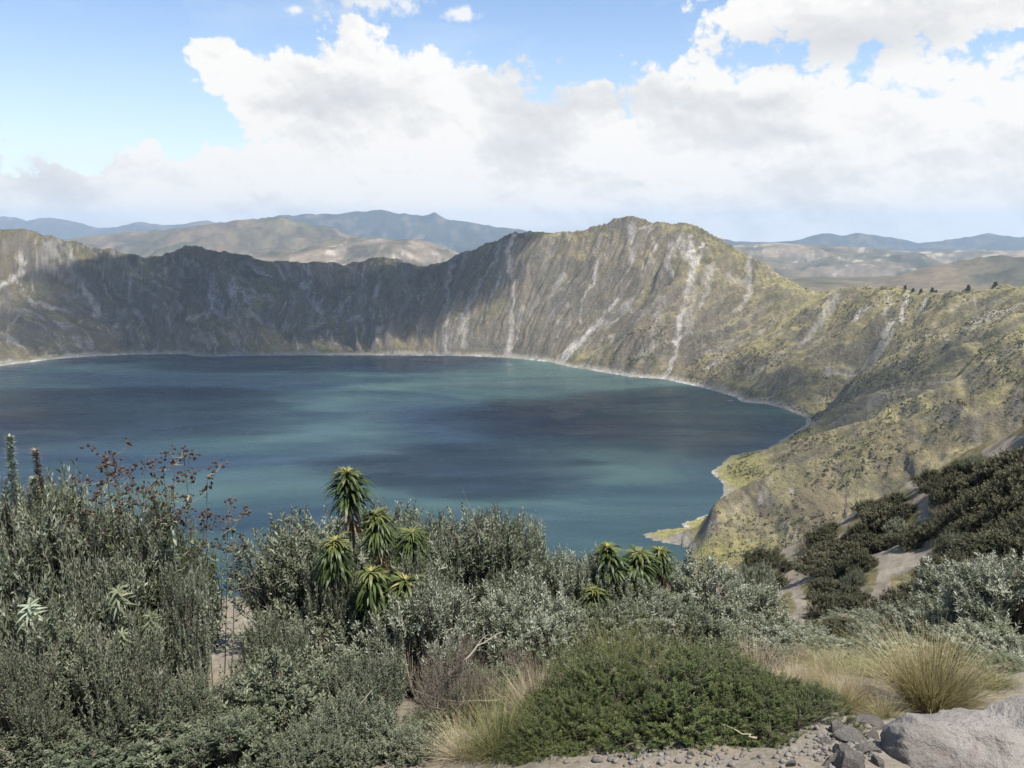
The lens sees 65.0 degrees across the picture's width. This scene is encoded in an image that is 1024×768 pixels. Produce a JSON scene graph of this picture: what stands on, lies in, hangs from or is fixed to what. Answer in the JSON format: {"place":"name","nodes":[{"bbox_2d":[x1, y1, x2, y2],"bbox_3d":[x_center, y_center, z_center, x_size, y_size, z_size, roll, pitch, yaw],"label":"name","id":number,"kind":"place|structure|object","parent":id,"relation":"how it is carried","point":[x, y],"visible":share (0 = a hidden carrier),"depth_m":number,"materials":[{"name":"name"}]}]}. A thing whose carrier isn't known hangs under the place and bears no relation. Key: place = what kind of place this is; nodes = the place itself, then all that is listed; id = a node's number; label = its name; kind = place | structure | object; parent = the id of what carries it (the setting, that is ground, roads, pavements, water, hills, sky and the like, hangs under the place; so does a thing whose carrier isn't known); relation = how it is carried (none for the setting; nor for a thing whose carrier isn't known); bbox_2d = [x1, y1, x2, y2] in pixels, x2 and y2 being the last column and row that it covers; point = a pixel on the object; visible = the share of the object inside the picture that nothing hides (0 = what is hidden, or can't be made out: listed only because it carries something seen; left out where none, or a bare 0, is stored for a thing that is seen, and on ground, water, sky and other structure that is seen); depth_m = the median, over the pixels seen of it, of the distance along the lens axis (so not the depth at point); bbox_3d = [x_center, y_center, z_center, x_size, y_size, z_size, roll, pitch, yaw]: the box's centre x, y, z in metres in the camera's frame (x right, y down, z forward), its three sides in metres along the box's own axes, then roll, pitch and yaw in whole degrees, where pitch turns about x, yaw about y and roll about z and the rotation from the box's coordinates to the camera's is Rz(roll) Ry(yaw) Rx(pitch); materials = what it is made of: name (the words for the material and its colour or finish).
{"place":"outdoors","nodes":[
{"label":"outdoors","id":0,"kind":"place"},
{"bbox_2d":[0,351,805,600],"bbox_3d":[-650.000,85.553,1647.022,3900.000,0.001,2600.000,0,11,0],"label":"lake","id":1,"kind":"structure","parent":0,"point":[579,460],"depth_m":1569.70,"materials":[{"name":"liquid"}]},
{"bbox_2d":[0,216,1023,574],"bbox_3d":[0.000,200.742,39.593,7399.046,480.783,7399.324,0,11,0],"label":"crater slopes","id":2,"kind":"structure","parent":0,"point":[592,298],"depth_m":2405.68,"materials":[{"name":"green stone"}]},
{"bbox_2d":[610,285,1023,565],"bbox_3d":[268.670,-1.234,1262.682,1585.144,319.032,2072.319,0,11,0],"label":"scrub","id":3,"kind":"object","parent":2,"relation":"on","point":[817,438],"visible":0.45,"depth_m":1470.09,"materials":[{"name":"plant"}]},
{"bbox_2d":[0,210,1023,292],"bbox_3d":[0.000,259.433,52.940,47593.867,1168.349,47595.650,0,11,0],"label":"hills","id":4,"kind":"structure","parent":0,"point":[824,262],"depth_m":8709.77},
{"bbox_2d":[0,0,1023,242],"label":"sky","id":5,"kind":"structure","parent":0,"point":[733,120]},
{"bbox_2d":[1,425,1023,767],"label":"ground","id":6,"kind":"structure","parent":0,"point":[895,561],"depth_m":8.05,"materials":[{"name":"soil"}]},
{"bbox_2d":[0,629,81,765],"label":"sage shrub","id":7,"kind":"object","parent":6,"relation":"on","point":[27,720],"visible":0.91,"depth_m":5.67,"materials":[{"name":"green plant"}]},
{"bbox_2d":[0,464,116,671],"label":"silver shrub","id":8,"kind":"object","parent":6,"relation":"on","point":[33,548],"visible":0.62,"depth_m":6.65,"materials":[{"name":"green plant"}]},
{"bbox_2d":[0,595,130,751],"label":"sage shrub","id":9,"kind":"object","parent":6,"relation":"on","point":[51,626],"visible":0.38,"depth_m":5.99,"materials":[{"name":"green plant"}]},
{"bbox_2d":[8,457,125,637],"bbox_3d":[-4.032,2.001,7.427,1.106,2.611,1.368,-5,12,-23],"label":"leafy shrub","id":10,"kind":"object","parent":6,"relation":"on","point":[79,502],"visible":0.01,"depth_m":7.42,"materials":[{"name":"green plant"}]},
{"bbox_2d":[0,700,160,767],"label":"sage shrub","id":11,"kind":"object","parent":6,"relation":"on","point":[24,751],"visible":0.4,"depth_m":5.62,"materials":[{"name":"green plant"}]},
{"bbox_2d":[26,714,143,767],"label":"sage shrub","id":12,"kind":"object","parent":6,"relation":"on","point":[84,751],"visible":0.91,"depth_m":5.45,"materials":[{"name":"green plant"}]},
{"bbox_2d":[31,534,157,680],"bbox_3d":[-3.451,2.211,6.739,1.000,1.942,0.999,-7,13,-32],"label":"sage shrub","id":13,"kind":"object","parent":6,"relation":"on","point":[74,582],"visible":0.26,"depth_m":6.52,"materials":[{"name":"green plant"}]},
{"bbox_2d":[63,443,132,575],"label":"seed stalk","id":14,"kind":"object","parent":6,"relation":"on","point":[83,514],"visible":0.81,"depth_m":6.62,"materials":[{"name":"brown plant"}]},
{"bbox_2d":[88,437,144,555],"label":"seed stalk","id":15,"kind":"object","parent":6,"relation":"on","point":[116,483],"visible":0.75,"depth_m":6.87,"materials":[{"name":"brown plant"}]},
{"bbox_2d":[54,611,185,753],"bbox_3d":[-2.951,2.341,6.012,0.898,1.214,0.899,10,15,40],"label":"sage shrub","id":16,"kind":"object","parent":6,"relation":"on","point":[131,694],"visible":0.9,"depth_m":5.89,"materials":[{"name":"green plant"}]},
{"bbox_2d":[68,460,200,631],"bbox_3d":[-3.388,1.978,7.156,1.220,2.525,1.162,4,12,21],"label":"leafy shrub","id":17,"kind":"object","parent":6,"relation":"on","point":[109,542],"visible":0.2,"depth_m":6.91,"materials":[{"name":"green plant"}]},
{"bbox_2d":[76,504,225,686],"bbox_3d":[-3.256,2.118,6.983,1.195,2.216,1.081,4,12,21],"label":"silver shrub","id":18,"kind":"object","parent":6,"relation":"on","point":[153,553],"visible":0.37,"depth_m":6.73,"materials":[{"name":"green plant"}]},
{"bbox_2d":[109,549,202,695],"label":"leafy shrub","id":19,"kind":"object","parent":6,"relation":"on","point":[155,605],"visible":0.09,"depth_m":6.71,"materials":[{"name":"green plant"}]},
{"bbox_2d":[98,701,251,767],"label":"sage shrub","id":20,"kind":"object","parent":6,"relation":"on","point":[154,751],"visible":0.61,"depth_m":5.70,"materials":[{"name":"green plant"}]},
{"bbox_2d":[137,444,212,615],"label":"seed stalk","id":21,"kind":"object","parent":6,"relation":"on","point":[185,496],"visible":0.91,"depth_m":6.72,"materials":[{"name":"brown plant"}]},
{"bbox_2d":[141,479,226,661],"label":"leafy shrub","id":22,"kind":"object","parent":6,"relation":"on","point":[212,570],"visible":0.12,"depth_m":7.42,"materials":[{"name":"green plant"}]},
{"bbox_2d":[154,554,217,710],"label":"silver shrub","id":23,"kind":"object","parent":6,"relation":"on","point":[184,628],"visible":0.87,"depth_m":6.71,"materials":[{"name":"green plant"}]},
{"bbox_2d":[151,664,236,742],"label":"sage shrub","id":24,"kind":"object","parent":6,"relation":"on","point":[197,697],"visible":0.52,"depth_m":6.33,"materials":[{"name":"green plant"}]},
{"bbox_2d":[174,458,227,687],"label":"seed stalk","id":25,"kind":"object","parent":6,"relation":"on","point":[203,515],"visible":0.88,"depth_m":6.86,"materials":[{"name":"brown plant"}]},
{"bbox_2d":[163,705,279,767],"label":"sage shrub","id":26,"kind":"object","parent":6,"relation":"on","point":[230,736],"visible":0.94,"depth_m":5.61,"materials":[{"name":"green plant"}]},
{"bbox_2d":[199,496,251,693],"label":"seed stalk","id":27,"kind":"object","parent":6,"relation":"on","point":[244,545],"visible":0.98,"depth_m":6.99,"materials":[{"name":"brown plant"}]},
{"bbox_2d":[198,691,307,767],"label":"leafy shrub","id":28,"kind":"object","parent":6,"relation":"on","point":[265,715],"visible":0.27,"depth_m":6.08,"materials":[{"name":"green plant"}]},
{"bbox_2d":[218,598,316,687],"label":"sage shrub","id":29,"kind":"object","parent":6,"relation":"on","point":[267,638],"visible":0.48,"depth_m":7.53,"materials":[{"name":"green plant"}]},
{"bbox_2d":[212,639,337,760],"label":"sage shrub","id":30,"kind":"object","parent":6,"relation":"on","point":[259,682],"visible":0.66,"depth_m":6.42,"materials":[{"name":"green plant"}]},
{"bbox_2d":[217,501,392,655],"bbox_3d":[-2.344,2.595,9.771,2.395,2.245,2.252,-4,12,-18],"label":"silver shrub","id":31,"kind":"object","parent":6,"relation":"on","point":[287,564],"visible":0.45,"depth_m":9.31,"materials":[{"name":"green plant"}]},
{"bbox_2d":[261,712,376,767],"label":"sage shrub","id":32,"kind":"object","parent":6,"relation":"on","point":[308,747],"visible":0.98,"depth_m":5.51,"materials":[{"name":"green plant"}]},
{"bbox_2d":[294,554,366,677],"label":"silver shrub","id":33,"kind":"object","parent":6,"relation":"on","point":[317,594],"visible":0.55,"depth_m":8.09,"materials":[{"name":"green plant"}]},
{"bbox_2d":[309,532,357,613],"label":"strap leaved plant","id":34,"kind":"object","parent":6,"relation":"on","point":[334,557],"visible":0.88,"depth_m":8.00,"materials":[{"name":"green plant"}]},
{"bbox_2d":[283,597,392,686],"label":"silver shrub","id":35,"kind":"object","parent":6,"relation":"on","point":[330,647],"visible":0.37,"depth_m":7.91,"materials":[{"name":"green plant"}]},
{"bbox_2d":[280,679,410,767],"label":"sage shrub","id":36,"kind":"object","parent":6,"relation":"on","point":[368,722],"visible":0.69,"depth_m":5.86,"materials":[{"name":"green plant"}]},
{"bbox_2d":[320,465,377,590],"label":"strap leaved plant","id":37,"kind":"object","parent":6,"relation":"on","point":[349,484],"visible":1,"depth_m":8.25,"materials":[{"name":"green plant"}]},
{"bbox_2d":[307,640,415,733],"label":"sage shrub","id":38,"kind":"object","parent":6,"relation":"on","point":[378,682],"visible":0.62,"depth_m":6.68,"materials":[{"name":"green plant"}]},
{"bbox_2d":[350,564,395,627],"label":"strap leaved plant","id":39,"kind":"object","parent":6,"relation":"on","point":[370,600],"visible":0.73,"depth_m":7.91,"materials":[{"name":"green plant"}]},
{"bbox_2d":[352,507,402,589],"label":"strap leaved plant","id":40,"kind":"object","parent":6,"relation":"on","point":[379,537],"visible":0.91,"depth_m":8.38,"materials":[{"name":"green plant"}]},
{"bbox_2d":[331,496,433,579],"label":"silver shrub","id":41,"kind":"object","parent":6,"relation":"on","point":[410,515],"visible":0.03,"depth_m":10.69,"materials":[{"name":"green plant"}]},
{"bbox_2d":[357,719,446,767],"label":"sage shrub","id":42,"kind":"object","parent":6,"relation":"on","point":[394,741],"visible":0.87,"depth_m":5.63,"materials":[{"name":"green plant"}]},
{"bbox_2d":[374,568,430,687],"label":"strap leaved plant","id":43,"kind":"object","parent":6,"relation":"on","point":[403,581],"visible":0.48,"depth_m":7.99,"materials":[{"name":"green plant"}]},
{"bbox_2d":[387,524,434,680],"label":"strap leaved plant","id":44,"kind":"object","parent":6,"relation":"on","point":[411,538],"visible":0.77,"depth_m":8.41,"materials":[{"name":"green plant"}]},
{"bbox_2d":[367,542,459,687],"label":"silver shrub","id":45,"kind":"object","parent":6,"relation":"on","point":[423,571],"visible":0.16,"depth_m":8.24,"materials":[{"name":"green plant"}]},
{"bbox_2d":[371,703,457,760],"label":"leafy shrub","id":46,"kind":"object","parent":6,"relation":"on","point":[415,722],"visible":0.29,"depth_m":6.05,"materials":[{"name":"green plant"}]},
{"bbox_2d":[364,571,484,698],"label":"silver shrub","id":47,"kind":"object","parent":6,"relation":"on","point":[437,619],"visible":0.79,"depth_m":7.76,"materials":[{"name":"green plant"}]},
{"bbox_2d":[385,508,480,655],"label":"silver shrub","id":48,"kind":"object","parent":6,"relation":"on","point":[445,554],"visible":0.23,"depth_m":9.20,"materials":[{"name":"green plant"}]},
{"bbox_2d":[401,644,494,733],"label":"dry shrub","id":49,"kind":"object","parent":6,"relation":"on","point":[428,701],"visible":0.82,"depth_m":6.35,"materials":[{"name":"brown plant"}]},
{"bbox_2d":[414,625,503,706],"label":"dry shrub","id":50,"kind":"object","parent":6,"relation":"on","point":[459,658],"visible":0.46,"depth_m":7.28,"materials":[{"name":"brown plant"}]},
{"bbox_2d":[405,698,514,767],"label":"grass clump","id":51,"kind":"object","parent":6,"relation":"on","point":[457,751],"visible":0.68,"depth_m":5.63,"materials":[{"name":"plant"}]},
{"bbox_2d":[380,502,547,652],"bbox_3d":[-0.681,2.415,9.494,1.895,2.125,2.094,-3,11,-14],"label":"silver shrub","id":52,"kind":"object","parent":6,"relation":"on","point":[464,532],"visible":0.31,"depth_m":9.15,"materials":[{"name":"green plant"}]},
{"bbox_2d":[392,676,580,767],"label":"grass clump","id":53,"kind":"object","parent":6,"relation":"on","point":[487,738],"visible":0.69,"depth_m":5.63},
{"bbox_2d":[456,659,524,710],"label":"leafy shrub","id":54,"kind":"object","parent":6,"relation":"on","point":[506,671],"visible":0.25,"depth_m":7.29,"materials":[{"name":"green plant"}]},
{"bbox_2d":[457,660,535,729],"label":"dry shrub","id":55,"kind":"object","parent":6,"relation":"on","point":[497,682],"visible":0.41,"depth_m":6.46,"materials":[{"name":"plant"}]},
{"bbox_2d":[460,502,552,649],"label":"silver shrub","id":56,"kind":"object","parent":6,"relation":"on","point":[510,547],"visible":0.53,"depth_m":9.29,"materials":[{"name":"green plant"}]},
{"bbox_2d":[480,636,550,703],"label":"dry shrub","id":57,"kind":"object","parent":6,"relation":"on","point":[513,656],"visible":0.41,"depth_m":7.69,"materials":[{"name":"brown plant"}]},
{"bbox_2d":[466,573,589,686],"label":"silver shrub","id":58,"kind":"object","parent":6,"relation":"on","point":[530,621],"visible":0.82,"depth_m":8.15,"materials":[{"name":"green plant"}]},
{"bbox_2d":[490,509,576,606],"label":"silver shrub","id":59,"kind":"object","parent":6,"relation":"on","point":[563,575],"visible":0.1,"depth_m":9.75,"materials":[{"name":"green plant"}]},
{"bbox_2d":[484,713,590,765],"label":"needle shrub","id":60,"kind":"object","parent":6,"relation":"on","point":[554,731],"visible":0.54,"depth_m":5.49,"materials":[{"name":"green plant"}]},
{"bbox_2d":[219,636,881,767],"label":"gravel","id":61,"kind":"structure","parent":6,"relation":"on","point":[678,760],"depth_m":5.12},
{"bbox_2d":[488,669,627,765],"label":"needle shrub","id":62,"kind":"object","parent":6,"relation":"on","point":[582,709],"visible":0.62,"depth_m":5.62,"materials":[{"name":"green plant"}]},
{"bbox_2d":[539,542,632,647],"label":"silver shrub","id":63,"kind":"object","parent":6,"relation":"on","point":[581,576],"visible":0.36,"depth_m":9.78,"materials":[{"name":"green plant"}]},
{"bbox_2d":[509,658,666,754],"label":"needle shrub","id":64,"kind":"object","parent":6,"relation":"on","point":[627,692],"visible":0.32,"depth_m":5.90,"materials":[{"name":"green plant"}]},
{"bbox_2d":[549,594,661,668],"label":"silver shrub","id":65,"kind":"object","parent":6,"relation":"on","point":[621,608],"visible":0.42,"depth_m":8.80,"materials":[{"name":"green plant"}]},
{"bbox_2d":[585,541,634,601],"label":"strap leaved plant","id":66,"kind":"object","parent":6,"relation":"on","point":[606,549],"visible":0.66,"depth_m":9.73,"materials":[{"name":"green plant"}]},
{"bbox_2d":[555,602,677,700],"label":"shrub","id":67,"kind":"object","parent":6,"relation":"on","point":[611,643],"visible":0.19,"depth_m":7.33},
{"bbox_2d":[618,545,662,598],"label":"strap leaved plant","id":68,"kind":"object","parent":6,"relation":"on","point":[639,558],"visible":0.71,"depth_m":9.88,"materials":[{"name":"green plant"}]},
{"bbox_2d":[504,634,798,757],"bbox_3d":[1.008,2.326,5.952,2.083,0.720,1.964,2,11,10],"label":"needle shrub","id":69,"kind":"object","parent":6,"relation":"on","point":[681,662],"visible":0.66,"depth_m":5.76,"materials":[{"name":"green plant"}]},
{"bbox_2d":[604,571,701,667],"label":"silver shrub","id":70,"kind":"object","parent":6,"relation":"on","point":[667,604],"visible":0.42,"depth_m":9.34,"materials":[{"name":"green plant"}]},
{"bbox_2d":[646,544,681,609],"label":"strap leaved plant","id":71,"kind":"object","parent":6,"relation":"on","point":[662,556],"visible":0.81,"depth_m":10.15,"materials":[{"name":"green plant"}]},
{"bbox_2d":[595,687,762,753],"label":"needle shrub","id":72,"kind":"object","parent":6,"relation":"on","point":[685,718],"visible":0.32,"depth_m":5.50,"materials":[{"name":"green plant"}]},
{"bbox_2d":[630,546,752,641],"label":"silver shrub","id":73,"kind":"object","parent":6,"relation":"on","point":[692,587],"visible":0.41,"depth_m":10.74,"materials":[{"name":"green plant"}]},
{"bbox_2d":[655,600,743,665],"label":"sage shrub","id":74,"kind":"object","parent":6,"relation":"on","point":[707,626],"visible":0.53,"depth_m":9.41,"materials":[{"name":"green plant"}]},
{"bbox_2d":[641,654,822,749],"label":"needle shrub","id":75,"kind":"object","parent":6,"relation":"on","point":[736,685],"visible":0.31,"depth_m":5.85,"materials":[{"name":"green plant"}]},
{"bbox_2d":[678,570,794,641],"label":"silver shrub","id":76,"kind":"object","parent":6,"relation":"on","point":[765,604],"visible":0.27,"depth_m":11.92,"materials":[{"name":"green plant"}]},
{"bbox_2d":[733,560,778,599],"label":"silver shrub","id":77,"kind":"object","parent":6,"relation":"on","point":[758,575],"visible":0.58,"depth_m":28.68,"materials":[{"name":"green plant"}]},
{"bbox_2d":[715,609,800,671],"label":"silver shrub","id":78,"kind":"object","parent":6,"relation":"on","point":[759,625],"visible":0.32,"depth_m":10.32,"materials":[{"name":"green plant"}]},
{"bbox_2d":[708,668,870,749],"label":"needle shrub","id":79,"kind":"object","parent":6,"relation":"on","point":[821,703],"visible":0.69,"depth_m":5.64,"materials":[{"name":"green plant"}]},
{"bbox_2d":[778,615,838,647],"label":"silver shrub","id":80,"kind":"object","parent":6,"relation":"on","point":[820,631],"visible":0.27,"depth_m":14.57,"materials":[{"name":"green plant"}]},
{"bbox_2d":[789,546,843,577],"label":"heath bush","id":81,"kind":"object","parent":6,"relation":"on","point":[808,568],"visible":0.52,"depth_m":31.19,"materials":[{"name":"green plant"}]},
{"bbox_2d":[762,633,872,676],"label":"grass clump","id":82,"kind":"object","parent":6,"relation":"on","point":[836,663],"visible":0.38,"depth_m":8.70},
{"bbox_2d":[802,590,842,619],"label":"heath bush","id":83,"kind":"object","parent":6,"relation":"on","point":[821,599],"visible":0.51,"depth_m":17.84,"materials":[{"name":"green plant"}]},
{"bbox_2d":[786,635,872,660],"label":"silver shrub","id":84,"kind":"object","parent":6,"relation":"on","point":[840,640],"visible":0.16,"depth_m":12.22,"materials":[{"name":"green plant"}]},
{"bbox_2d":[772,656,920,715],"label":"tussock grass","id":85,"kind":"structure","parent":6,"relation":"on","point":[848,697],"depth_m":6.92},
{"bbox_2d":[833,749,864,767],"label":"stone","id":86,"kind":"object","parent":6,"relation":"on","point":[849,758],"visible":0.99,"depth_m":4.69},
{"bbox_2d":[813,652,899,708],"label":"grass clump","id":87,"kind":"object","parent":6,"relation":"on","point":[862,691],"visible":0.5,"depth_m":7.31,"materials":[{"name":"plant"}]},
{"bbox_2d":[839,550,880,574],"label":"heath bush","id":88,"kind":"object","parent":6,"relation":"on","point":[864,562],"visible":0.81,"depth_m":27.62,"materials":[{"name":"green plant"}]},
{"bbox_2d":[855,500,897,529],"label":"heath bush","id":89,"kind":"object","parent":6,"relation":"on","point":[870,515],"visible":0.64,"depth_m":33.88,"materials":[{"name":"green plant"}]},
{"bbox_2d":[852,628,950,668],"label":"silver shrub","id":90,"kind":"object","parent":6,"relation":"on","point":[873,637],"visible":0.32,"depth_m":9.67,"materials":[{"name":"green plant"}]},
{"bbox_2d":[888,523,930,552],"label":"heath bush","id":91,"kind":"object","parent":6,"relation":"on","point":[906,539],"visible":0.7,"depth_m":27.99,"materials":[{"name":"green plant"}]},
{"bbox_2d":[865,591,968,657],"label":"silver shrub","id":92,"kind":"object","parent":6,"relation":"on","point":[936,612],"visible":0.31,"depth_m":10.86,"materials":[{"name":"green plant"}]},
{"bbox_2d":[880,695,1023,767],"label":"boulder","id":93,"kind":"object","parent":6,"relation":"on","point":[991,735],"visible":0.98,"depth_m":4.97,"materials":[{"name":"stone"}]},
{"bbox_2d":[903,554,1023,634],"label":"silver shrub","id":94,"kind":"object","parent":6,"relation":"on","point":[927,576],"visible":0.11,"depth_m":11.68,"materials":[{"name":"green plant"}]},
{"bbox_2d":[930,617,1023,665],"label":"silver shrub","id":95,"kind":"object","parent":6,"relation":"on","point":[1006,646],"visible":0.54,"depth_m":8.75,"materials":[{"name":"green plant"}]},
{"bbox_2d":[935,546,1023,640],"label":"silver shrub","id":96,"kind":"object","parent":6,"relation":"on","point":[999,596],"visible":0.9,"depth_m":10.12,"materials":[{"name":"green plant"}]},
{"bbox_2d":[947,527,1018,562],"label":"heath bush","id":97,"kind":"object","parent":6,"relation":"on","point":[982,544],"visible":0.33,"depth_m":21.21,"materials":[{"name":"green plant"}]},
{"bbox_2d":[950,476,1016,516],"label":"heath bush","id":98,"kind":"object","parent":6,"relation":"on","point":[975,500],"visible":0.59,"depth_m":26.01,"materials":[{"name":"green plant"}]},
{"bbox_2d":[971,446,1023,482],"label":"heath bush","id":99,"kind":"object","parent":6,"relation":"on","point":[994,464],"visible":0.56,"depth_m":28.97,"materials":[{"name":"green plant"}]},
{"bbox_2d":[986,459,1023,500],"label":"heath bush","id":100,"kind":"object","parent":6,"relation":"on","point":[1015,475],"visible":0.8,"depth_m":25.45,"materials":[{"name":"green plant"}]},
{"bbox_2d":[987,488,1023,519],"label":"heath bush","id":101,"kind":"object","parent":6,"relation":"on","point":[1003,507],"visible":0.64,"depth_m":23.77,"materials":[{"name":"green plant"}]},
{"bbox_2d":[815,608,1023,713],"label":"tussock grass","id":102,"kind":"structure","parent":0,"point":[929,689],"depth_m":7.03,"materials":[{"name":"plant"}]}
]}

